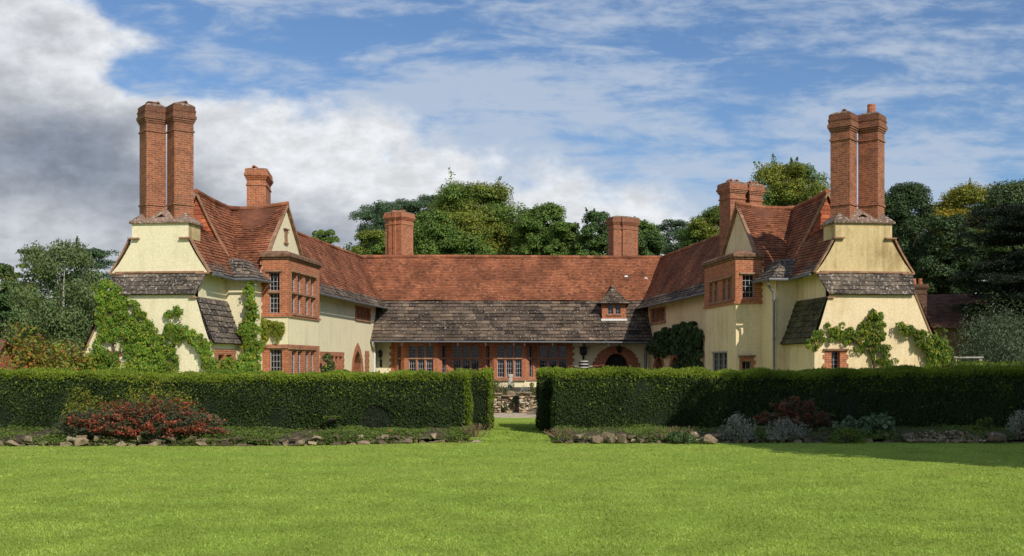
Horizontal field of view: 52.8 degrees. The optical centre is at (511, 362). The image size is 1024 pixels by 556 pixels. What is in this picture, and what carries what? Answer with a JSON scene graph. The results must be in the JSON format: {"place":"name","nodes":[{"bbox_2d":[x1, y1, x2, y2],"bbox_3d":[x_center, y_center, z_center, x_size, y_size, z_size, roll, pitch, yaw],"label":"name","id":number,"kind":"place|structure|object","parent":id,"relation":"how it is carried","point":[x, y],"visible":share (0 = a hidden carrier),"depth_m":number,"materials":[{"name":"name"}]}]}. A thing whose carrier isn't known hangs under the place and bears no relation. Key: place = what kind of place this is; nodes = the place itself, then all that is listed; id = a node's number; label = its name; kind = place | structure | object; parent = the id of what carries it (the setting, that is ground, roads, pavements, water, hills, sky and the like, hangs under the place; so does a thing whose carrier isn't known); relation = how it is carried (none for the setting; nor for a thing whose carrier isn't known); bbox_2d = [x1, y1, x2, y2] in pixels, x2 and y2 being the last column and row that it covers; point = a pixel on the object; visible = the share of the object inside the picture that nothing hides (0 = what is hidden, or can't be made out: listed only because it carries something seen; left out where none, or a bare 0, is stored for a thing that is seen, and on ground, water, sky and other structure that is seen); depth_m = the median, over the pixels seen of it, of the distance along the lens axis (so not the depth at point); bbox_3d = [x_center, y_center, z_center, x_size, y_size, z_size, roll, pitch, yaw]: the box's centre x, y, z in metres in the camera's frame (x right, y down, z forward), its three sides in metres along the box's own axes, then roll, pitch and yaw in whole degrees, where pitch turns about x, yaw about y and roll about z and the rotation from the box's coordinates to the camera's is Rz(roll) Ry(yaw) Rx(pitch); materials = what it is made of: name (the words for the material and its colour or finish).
{"place":"outdoors","nodes":[
{"label":"outdoors","id":0,"kind":"place"},
{"bbox_2d":[343,242,679,255],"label":"woodland","id":1,"kind":"object","parent":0,"point":[348,247],"depth_m":112.10,"materials":[{"name":"green plant"}]},
{"bbox_2d":[0,366,1023,555],"bbox_3d":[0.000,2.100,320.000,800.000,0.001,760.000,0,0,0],"label":"lawn","id":2,"kind":"structure","parent":0,"point":[551,449],"depth_m":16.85,"materials":[{"name":"green plant"}]},
{"bbox_2d":[0,339,15,369],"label":"brick outbuilding","id":3,"kind":"structure","parent":2,"relation":"on","point":[6,346],"depth_m":50.87,"materials":[{"name":"red brick"}]},
{"bbox_2d":[0,263,27,367],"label":"broadleaf tree","id":4,"kind":"object","parent":2,"relation":"on","point":[7,276],"visible":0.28,"depth_m":65.63,"materials":[{"name":"green plant"}]},
{"bbox_2d":[0,290,46,337],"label":"broadleaf tree","id":5,"kind":"object","parent":2,"relation":"on","point":[34,303],"visible":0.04,"depth_m":69.53,"materials":[{"name":"green plant"}]},
{"bbox_2d":[0,318,75,369],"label":"maple shrub","id":6,"kind":"object","parent":2,"relation":"on","point":[39,357],"visible":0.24,"depth_m":37.31,"materials":[{"name":"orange plant"}]},
{"bbox_2d":[14,249,69,344],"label":"pine tree","id":7,"kind":"object","parent":2,"relation":"on","point":[18,273],"visible":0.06,"depth_m":75.31,"materials":[{"name":"green plant"}]},
{"bbox_2d":[1,236,103,367],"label":"birch tree","id":8,"kind":"object","parent":2,"relation":"on","point":[63,319],"visible":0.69,"depth_m":59.08,"materials":[{"name":"green plant"}]},
{"bbox_2d":[43,340,94,373],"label":"maple shrub","id":9,"kind":"object","parent":2,"relation":"on","point":[77,365],"visible":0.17,"depth_m":36.89,"materials":[{"name":"green plant"}]},
{"bbox_2d":[74,437,88,445],"bbox_3d":[-10.864,1.983,26.001,0.358,0.224,0.192,0,0,-12],"label":"boulder","id":10,"kind":"object","parent":2,"relation":"on","point":[80,441],"visible":1,"depth_m":25.94,"materials":[{"name":"stone"}]},
{"bbox_2d":[58,247,120,343],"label":"pine tree","id":11,"kind":"object","parent":2,"relation":"on","point":[100,255],"visible":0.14,"depth_m":77.48,"materials":[{"name":"green plant"}]},
{"bbox_2d":[1,427,465,444],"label":"flower bed","id":12,"kind":"object","parent":2,"relation":"on","point":[18,438],"visible":0.26,"depth_m":26.81,"materials":[{"name":"green plant"}]},
{"bbox_2d":[47,409,114,440],"bbox_3d":[-11.048,1.606,26.680,1.947,0.893,1.286,0,0,0],"label":"cotoneaster","id":13,"kind":"object","parent":12,"relation":"on","point":[68,416],"visible":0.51,"depth_m":26.49,"materials":[{"name":"red plant"}]},
{"bbox_2d":[58,384,118,420],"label":"spindle shrub","id":14,"kind":"object","parent":12,"relation":"on","point":[90,405],"visible":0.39,"depth_m":28.29,"materials":[{"name":"green plant"}]},
{"bbox_2d":[63,394,233,442],"bbox_3d":[-9.396,1.437,26.547,4.411,1.280,1.644,0,0,0],"label":"cotoneaster","id":15,"kind":"object","parent":12,"relation":"on","point":[129,423],"visible":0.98,"depth_m":26.28,"materials":[{"name":"red plant"}]},
{"bbox_2d":[101,374,201,415],"bbox_3d":[-9.831,0.982,28.397,2.822,1.366,1.883,0,0,0],"label":"spindle shrub","id":16,"kind":"object","parent":12,"relation":"on","point":[157,382],"visible":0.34,"depth_m":28.33,"materials":[{"name":"plant"}]},
{"bbox_2d":[323,416,341,420],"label":"leafy plant","id":17,"kind":"object","parent":12,"relation":"on","point":[331,418],"visible":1,"depth_m":28.87,"materials":[{"name":"green plant"}]},
{"bbox_2d":[460,423,493,436],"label":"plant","id":18,"kind":"object","parent":12,"relation":"on","point":[474,430],"visible":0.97,"depth_m":27.55,"materials":[{"name":"brown plant"}]},
{"bbox_2d":[0,424,471,445],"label":"ground cover","id":19,"kind":"object","parent":2,"relation":"on","point":[348,431],"visible":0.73,"depth_m":26.97,"materials":[{"name":"green plant"}]},
{"bbox_2d":[0,366,473,434],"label":"yew hedge","id":20,"kind":"object","parent":2,"relation":"on","point":[405,398],"visible":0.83,"depth_m":29.37,"materials":[{"name":"green plant"}]},
{"bbox_2d":[0,433,480,445],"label":"stone edging","id":21,"kind":"object","parent":2,"relation":"on","point":[157,442],"visible":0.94,"depth_m":26.17,"materials":[{"name":"grey stone"}]},
{"bbox_2d":[295,440,304,445],"bbox_3d":[-5.343,2.016,26.001,0.253,0.171,0.153,0,0,0],"label":"boulder","id":22,"kind":"object","parent":2,"relation":"on","point":[300,443],"visible":1,"depth_m":25.94,"materials":[{"name":"stone"}]},
{"bbox_2d":[312,229,339,246],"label":"broadleaf tree","id":23,"kind":"object","parent":2,"relation":"on","point":[323,235],"visible":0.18,"depth_m":91.45,"materials":[{"name":"green plant"}]},
{"bbox_2d":[320,353,335,372],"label":"laurel shrub","id":24,"kind":"object","parent":2,"relation":"on","point":[328,365],"visible":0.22,"depth_m":48.97,"materials":[{"name":"green plant"}]},
{"bbox_2d":[350,229,384,254],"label":"broadleaf tree","id":25,"kind":"object","parent":2,"relation":"on","point":[366,238],"visible":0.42,"depth_m":85.17,"materials":[{"name":"green plant"}]},
{"bbox_2d":[348,200,401,254],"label":"pine tree","id":26,"kind":"object","parent":2,"relation":"on","point":[374,216],"visible":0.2,"depth_m":96.78,"materials":[{"name":"green plant"}]},
{"bbox_2d":[394,198,434,214],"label":"pine tree","id":27,"kind":"object","parent":2,"relation":"on","point":[413,206],"visible":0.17,"depth_m":103.20,"materials":[{"name":"green plant"}]},
{"bbox_2d":[417,194,439,213],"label":"pine tree","id":28,"kind":"object","parent":2,"relation":"on","point":[430,198],"visible":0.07,"depth_m":105.33,"materials":[{"name":"green plant"}]},
{"bbox_2d":[413,206,497,254],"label":"oak tree","id":29,"kind":"object","parent":2,"relation":"on","point":[437,232],"visible":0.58,"depth_m":83.94,"materials":[{"name":"green plant"}]},
{"bbox_2d":[456,367,494,429],"bbox_3d":[-1.203,1.123,32.942,1.340,2.046,1.862,0,0,0],"label":"yew hedge","id":30,"kind":"object","parent":2,"relation":"on","point":[482,388],"visible":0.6,"depth_m":32.18,"materials":[{"name":"green plant"}]},
{"bbox_2d":[427,167,527,254],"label":"oak tree","id":31,"kind":"object","parent":2,"relation":"on","point":[500,220],"visible":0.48,"depth_m":93.41,"materials":[{"name":"green plant"}]},
{"bbox_2d":[79,101,941,386],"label":"manor house","id":32,"kind":"structure","parent":2,"relation":"on","point":[754,283],"depth_m":43.12,"materials":[{"name":"beige paint"}]},
{"bbox_2d":[94,351,120,367],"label":"window","id":33,"kind":"structure","parent":32,"relation":"in","point":[119,354],"depth_m":37.74,"materials":[{"name":"red brick"}]},
{"bbox_2d":[77,278,219,375],"bbox_3d":[-13.285,-1.236,37.449,5.473,3.737,0.393,0,0,7],"label":"virginia creeper","id":34,"kind":"object","parent":32,"relation":"attached to","point":[104,323],"visible":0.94,"depth_m":37.47,"materials":[{"name":"green plant"}]},
{"bbox_2d":[213,349,235,373],"bbox_3d":[-10.888,0.193,38.885,0.518,1.425,2.140,0,0,0],"label":"window","id":35,"kind":"structure","parent":32,"relation":"in","point":[220,354],"depth_m":38.80,"materials":[{"name":"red brick"}]},
{"bbox_2d":[206,356,263,374],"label":"virginia creeper","id":36,"kind":"object","parent":32,"relation":"attached to","point":[229,365],"visible":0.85,"depth_m":37.00,"materials":[{"name":"green plant"}]},
{"bbox_2d":[236,281,264,366],"bbox_3d":[-10.142,-1.350,39.828,1.124,3.703,0.367,0,0,7],"label":"virginia creeper","id":37,"kind":"object","parent":32,"relation":"attached to","point":[247,328],"visible":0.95,"depth_m":39.79,"materials":[{"name":"green plant"}]},
{"bbox_2d":[260,317,285,352],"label":"virginia creeper","id":38,"kind":"object","parent":32,"relation":"attached to","point":[267,326],"visible":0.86,"depth_m":41.43,"materials":[{"name":"green plant"}]},
{"bbox_2d":[262,344,319,373],"bbox_3d":[-9.323,0.875,43.675,1.577,3.250,4.318,0,0,0],"label":"bay window","id":39,"kind":"structure","parent":32,"relation":"in","point":[288,358],"depth_m":41.87,"materials":[{"name":"red brick"}]},
{"bbox_2d":[260,251,322,320],"bbox_3d":[-9.281,-3.203,43.700,1.777,2.673,4.537,0,0,0],"label":"bay window","id":40,"kind":"structure","parent":32,"relation":"in","point":[294,291],"depth_m":41.82,"materials":[{"name":"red brick"}]},
{"bbox_2d":[320,351,343,371],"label":"window","id":41,"kind":"structure","parent":32,"relation":"in","point":[338,357],"depth_m":52.52,"materials":[{"name":"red brick"}]},
{"bbox_2d":[355,305,371,322],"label":"window","id":42,"kind":"structure","parent":32,"relation":"in","point":[361,313],"depth_m":57.34,"materials":[{"name":"red brick"}]},
{"bbox_2d":[394,342,403,371],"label":"brick pillar","id":43,"kind":"structure","parent":32,"relation":"in","point":[398,346],"depth_m":60.31,"materials":[{"name":"red brick"}]},
{"bbox_2d":[404,342,437,371],"bbox_3d":[-5.285,-0.230,59.915,1.970,2.540,0.270,0,0,0],"label":"bay window","id":44,"kind":"structure","parent":32,"relation":"in","point":[417,356],"depth_m":59.99,"materials":[{"name":"red brick"}]},
{"bbox_2d":[438,343,451,372],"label":"brick pillar","id":45,"kind":"structure","parent":32,"relation":"in","point":[444,349],"depth_m":60.30,"materials":[{"name":"red brick"}]},
{"bbox_2d":[452,343,481,370],"bbox_3d":[-2.650,-0.230,60.535,1.800,2.540,0.270,0,0,0],"label":"window","id":46,"kind":"structure","parent":32,"relation":"in","point":[464,355],"depth_m":60.61,"materials":[{"name":"red brick"}]},
{"bbox_2d":[482,343,493,378],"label":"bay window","id":47,"kind":"structure","parent":32,"relation":"in","point":[487,348],"depth_m":60.33,"materials":[{"name":"red brick"}]},
{"bbox_2d":[494,343,525,380],"bbox_3d":[-0.125,-0.230,59.915,1.850,2.540,0.270,0,0,0],"label":"bay window","id":48,"kind":"structure","parent":32,"relation":"in","point":[509,358],"depth_m":59.99,"materials":[{"name":"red brick"}]},
{"bbox_2d":[526,343,536,380],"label":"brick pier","id":49,"kind":"structure","parent":32,"relation":"in","point":[531,348],"depth_m":60.30,"materials":[{"name":"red brick"}]},
{"bbox_2d":[537,343,570,377],"bbox_3d":[2.500,-0.230,60.535,2.040,2.540,0.270,0,0,0],"label":"window","id":50,"kind":"structure","parent":32,"relation":"in","point":[559,354],"depth_m":60.61,"materials":[{"name":"red brick"}]},
{"bbox_2d":[649,306,665,324],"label":"window","id":51,"kind":"structure","parent":32,"relation":"in","point":[658,315],"depth_m":58.32,"materials":[{"name":"red brick"}]},
{"bbox_2d":[646,321,703,369],"bbox_3d":[8.420,-0.607,54.330,0.569,3.058,10.581,0,0,-7],"label":"grape vine","id":52,"kind":"object","parent":32,"relation":"attached to","point":[682,342],"visible":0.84,"depth_m":52.69,"materials":[{"name":"green plant"}]},
{"bbox_2d":[686,353,703,372],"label":"grape vine","id":53,"kind":"object","parent":32,"relation":"attached to","point":[694,361],"visible":0.67,"depth_m":47.14,"materials":[{"name":"green plant"}]},
{"bbox_2d":[711,351,727,370],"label":"window","id":54,"kind":"structure","parent":32,"relation":"in","point":[720,357],"depth_m":43.88,"materials":[{"name":"paint"}]},
{"bbox_2d":[701,251,763,308],"bbox_3d":[9.281,-3.468,43.700,1.777,2.143,4.537,0,0,0],"label":"bay window","id":55,"kind":"structure","parent":32,"relation":"in","point":[728,278],"depth_m":41.82,"materials":[{"name":"red brick"}]},
{"bbox_2d":[738,355,755,369],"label":"window","id":56,"kind":"structure","parent":32,"relation":"in","point":[746,361],"depth_m":41.64,"materials":[{"name":"red brick"}]},
{"bbox_2d":[823,349,848,368],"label":"window","id":57,"kind":"structure","parent":32,"relation":"in","point":[836,358],"depth_m":37.47,"materials":[{"name":"red brick"}]},
{"bbox_2d":[805,308,898,367],"bbox_3d":[12.341,-0.769,37.378,3.545,2.492,0.350,0,0,-7],"label":"wisteria","id":58,"kind":"object","parent":32,"relation":"attached to","point":[866,330],"visible":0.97,"depth_m":37.40,"materials":[{"name":"green plant"}]},
{"bbox_2d":[895,321,952,366],"bbox_3d":[15.014,-0.525,37.602,2.219,2.009,0.338,0,0,-8],"label":"wisteria","id":59,"kind":"object","parent":32,"relation":"attached to","point":[936,357],"visible":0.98,"depth_m":37.58,"materials":[{"name":"green plant"}]},
{"bbox_2d":[493,392,536,412],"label":"stone wall","id":60,"kind":"structure","parent":2,"relation":"on","point":[527,402],"depth_m":43.10,"materials":[{"name":"beige stone"}]},
{"bbox_2d":[507,201,566,254],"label":"oak tree","id":61,"kind":"object","parent":2,"relation":"on","point":[532,227],"visible":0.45,"depth_m":88.51,"materials":[{"name":"green plant"}]},
{"bbox_2d":[534,366,572,430],"bbox_3d":[1.390,1.116,32.680,1.348,2.063,2.150,0,0,0],"label":"yew hedge","id":62,"kind":"object","parent":2,"relation":"on","point":[544,388],"visible":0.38,"depth_m":31.84,"materials":[{"name":"green plant"}]},
{"bbox_2d":[542,221,584,254],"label":"oak tree","id":63,"kind":"object","parent":2,"relation":"on","point":[565,232],"visible":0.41,"depth_m":85.19,"materials":[{"name":"green plant"}]},
{"bbox_2d":[573,207,610,255],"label":"oak tree","id":64,"kind":"object","parent":2,"relation":"on","point":[597,244],"visible":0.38,"depth_m":83.19,"materials":[{"name":"green plant"}]},
{"bbox_2d":[592,436,602,442],"bbox_3d":[2.228,1.998,26.846,0.311,0.200,0.199,0,0,-13],"label":"boulder","id":65,"kind":"object","parent":2,"relation":"on","point":[597,439],"visible":1,"depth_m":26.79,"materials":[{"name":"stone"}]},
{"bbox_2d":[607,432,615,442],"bbox_3d":[2.578,1.944,26.803,0.228,0.283,0.142,0,0,0],"label":"boulder","id":66,"kind":"object","parent":2,"relation":"on","point":[611,437],"visible":1,"depth_m":26.76,"materials":[{"name":"stone"}]},
{"bbox_2d":[618,434,626,442],"bbox_3d":[2.878,1.966,26.803,0.228,0.258,0.129,0,0,0],"label":"boulder","id":67,"kind":"object","parent":2,"relation":"on","point":[622,438],"visible":1,"depth_m":26.79,"materials":[{"name":"stone"}]},
{"bbox_2d":[634,216,666,255],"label":"oak tree","id":68,"kind":"object","parent":2,"relation":"on","point":[651,240],"visible":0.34,"depth_m":84.94,"materials":[{"name":"green plant"}]},
{"bbox_2d":[655,219,701,254],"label":"pine tree","id":69,"kind":"object","parent":2,"relation":"on","point":[675,226],"visible":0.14,"depth_m":99.16,"materials":[{"name":"green plant"}]},
{"bbox_2d":[666,430,701,443],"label":"leafy plant","id":70,"kind":"object","parent":2,"relation":"on","point":[682,439],"visible":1,"depth_m":26.71,"materials":[{"name":"green plant"}]},
{"bbox_2d":[676,204,718,248],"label":"broadleaf tree","id":71,"kind":"object","parent":2,"relation":"on","point":[705,225],"visible":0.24,"depth_m":83.11,"materials":[{"name":"green plant"}]},
{"bbox_2d":[701,434,717,443],"bbox_3d":[5.147,1.965,26.691,0.446,0.264,0.279,0,0,-9],"label":"boulder","id":72,"kind":"object","parent":2,"relation":"on","point":[709,438],"visible":1,"depth_m":26.57,"materials":[{"name":"stone"}]},
{"bbox_2d":[549,364,1023,434],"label":"yew hedge","id":73,"kind":"object","parent":2,"relation":"on","point":[907,395],"visible":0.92,"depth_m":30.06,"materials":[{"name":"green plant"}]},
{"bbox_2d":[552,432,1023,443],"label":"stone edging","id":74,"kind":"object","parent":2,"relation":"on","point":[805,439],"visible":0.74,"depth_m":27.10,"materials":[{"name":"grey stone"}]},
{"bbox_2d":[553,424,1023,442],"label":"flower bed","id":75,"kind":"object","parent":2,"relation":"on","point":[821,434],"visible":0.24,"depth_m":27.70,"materials":[{"name":"green plant"}]},
{"bbox_2d":[542,428,581,437],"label":"seed stalks","id":76,"kind":"object","parent":75,"relation":"on","point":[556,433],"visible":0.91,"depth_m":27.36,"materials":[{"name":"brown plant"}]},
{"bbox_2d":[652,426,697,434],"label":"seed stalks","id":77,"kind":"object","parent":75,"relation":"on","point":[672,429],"visible":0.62,"depth_m":27.29,"materials":[{"name":"plant"}]},
{"bbox_2d":[716,410,758,439],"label":"curry plant","id":78,"kind":"object","parent":75,"relation":"on","point":[734,425],"visible":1,"depth_m":27.14,"materials":[{"name":"grey plant"}]},
{"bbox_2d":[761,417,811,440],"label":"curry plant","id":79,"kind":"object","parent":75,"relation":"on","point":[783,430],"visible":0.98,"depth_m":27.17,"materials":[{"name":"grey plant"}]},
{"bbox_2d":[553,424,1021,443],"bbox_3d":[9.344,1.898,28.279,16.344,0.430,2.860,0,0,0],"label":"ground cover","id":80,"kind":"object","parent":75,"relation":"on","point":[650,429],"visible":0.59,"depth_m":27.69,"materials":[{"name":"green plant"}]},
{"bbox_2d":[752,396,834,431],"bbox_3d":[7.719,1.412,28.318,2.261,1.045,1.103,0,0,0],"label":"smoke shrub","id":81,"kind":"object","parent":75,"relation":"on","point":[790,412],"visible":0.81,"depth_m":28.17,"materials":[{"name":"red plant"}]},
{"bbox_2d":[829,415,873,435],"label":"leafy plant","id":82,"kind":"object","parent":75,"relation":"on","point":[862,425],"visible":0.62,"depth_m":27.71,"materials":[{"name":"green plant"}]},
{"bbox_2d":[866,412,895,434],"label":"leafy plant","id":83,"kind":"object","parent":75,"relation":"on","point":[881,421],"visible":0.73,"depth_m":27.73,"materials":[{"name":"green plant"}]},
{"bbox_2d":[899,430,993,442],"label":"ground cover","id":84,"kind":"object","parent":75,"relation":"on","point":[947,440],"visible":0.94,"depth_m":27.24,"materials":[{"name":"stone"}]},
{"bbox_2d":[973,417,1000,431],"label":"leafy plant","id":85,"kind":"object","parent":75,"relation":"on","point":[987,424],"visible":0.78,"depth_m":28.23,"materials":[{"name":"green plant"}]},
{"bbox_2d":[1006,409,1023,438],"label":"curry plant","id":86,"kind":"object","parent":75,"relation":"on","point":[1020,429],"visible":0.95,"depth_m":27.42,"materials":[{"name":"grey plant"}]},
{"bbox_2d":[749,153,829,205],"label":"beech tree","id":87,"kind":"object","parent":2,"relation":"on","point":[792,191],"visible":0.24,"depth_m":80.53,"materials":[{"name":"green plant"}]},
{"bbox_2d":[825,427,868,443],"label":"leafy plant","id":88,"kind":"object","parent":2,"relation":"on","point":[845,436],"visible":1,"depth_m":26.88,"materials":[{"name":"green plant"}]},
{"bbox_2d":[884,181,937,280],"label":"broadleaf tree","id":89,"kind":"object","parent":2,"relation":"on","point":[901,199],"visible":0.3,"depth_m":74.25,"materials":[{"name":"green plant"}]},
{"bbox_2d":[934,325,964,365],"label":"smoke bush","id":90,"kind":"object","parent":2,"relation":"on","point":[944,339],"visible":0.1,"depth_m":39.81,"materials":[{"name":"green plant"}]},
{"bbox_2d":[913,213,992,293],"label":"broadleaf tree","id":91,"kind":"object","parent":2,"relation":"on","point":[936,268],"visible":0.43,"depth_m":70.92,"materials":[{"name":"green plant"}]},
{"bbox_2d":[908,178,1011,273],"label":"broadleaf tree","id":92,"kind":"object","parent":2,"relation":"on","point":[956,200],"visible":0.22,"depth_m":86.56,"materials":[{"name":"green plant"}]},
{"bbox_2d":[913,278,1017,364],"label":"brick outbuilding","id":93,"kind":"structure","parent":2,"relation":"on","point":[938,312],"depth_m":58.82,"materials":[{"name":"brown tile"}]},
{"bbox_2d":[942,292,1023,364],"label":"sea buckthorn","id":94,"kind":"object","parent":2,"relation":"on","point":[1000,342],"visible":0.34,"depth_m":46.60,"materials":[{"name":"green plant"}]},
{"bbox_2d":[942,359,1023,369],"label":"yew hedge","id":95,"kind":"object","parent":2,"relation":"on","point":[990,363],"visible":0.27,"depth_m":38.81,"materials":[{"name":"green plant"}]},
{"bbox_2d":[947,202,1023,361],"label":"cedar tree","id":96,"kind":"object","parent":2,"relation":"on","point":[1011,231],"visible":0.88,"depth_m":56.50,"materials":[{"name":"green plant"}]},
{"bbox_2d":[965,178,1023,274],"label":"broadleaf tree","id":97,"kind":"object","parent":2,"relation":"on","point":[1007,193],"visible":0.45,"depth_m":79.00,"materials":[{"name":"green plant"}]},
{"bbox_2d":[988,432,1006,440],"bbox_3d":[12.629,1.911,26.799,0.463,0.233,0.282,0,0,-6],"label":"boulder","id":98,"kind":"object","parent":2,"relation":"on","point":[996,436],"visible":1,"depth_m":26.68,"materials":[{"name":"stone"}]},
{"bbox_2d":[0,0,1023,352],"label":"sky","id":99,"kind":"structure","parent":0,"point":[641,109],"materials":[{"name":"blue"}]},
{"bbox_2d":[494,413,535,417],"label":"paving","id":100,"kind":"structure","parent":0,"point":[511,415],"depth_m":41.02,"materials":[{"name":"stone"}]},
{"bbox_2d":[494,387,535,412],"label":"terrace","id":101,"kind":"structure","parent":0,"point":[516,389],"depth_m":52.53,"materials":[{"name":"stone"}]},
{"bbox_2d":[493,379,507,394],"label":"terrace plant","id":102,"kind":"object","parent":101,"relation":"on","point":[497,387],"visible":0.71,"depth_m":44.17,"materials":[{"name":"green plant"}]},
{"bbox_2d":[527,382,536,395],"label":"terrace plant","id":103,"kind":"object","parent":101,"relation":"on","point":[532,390],"visible":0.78,"depth_m":44.12,"materials":[{"name":"green plant"}]},
{"bbox_2d":[579,361,588,368],"bbox_3d":[4.163,0.330,59.900,0.602,0.940,0.593,0,0,0],"label":"barrel","id":104,"kind":"object","parent":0,"point":[583,364],"visible":0.51,"depth_m":59.66,"materials":[{"name":"white paint"}]},
{"bbox_2d":[902,226,1013,302],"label":"woodland","id":105,"kind":"object","parent":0,"point":[915,258],"depth_m":98.49,"materials":[{"name":"green plant"}]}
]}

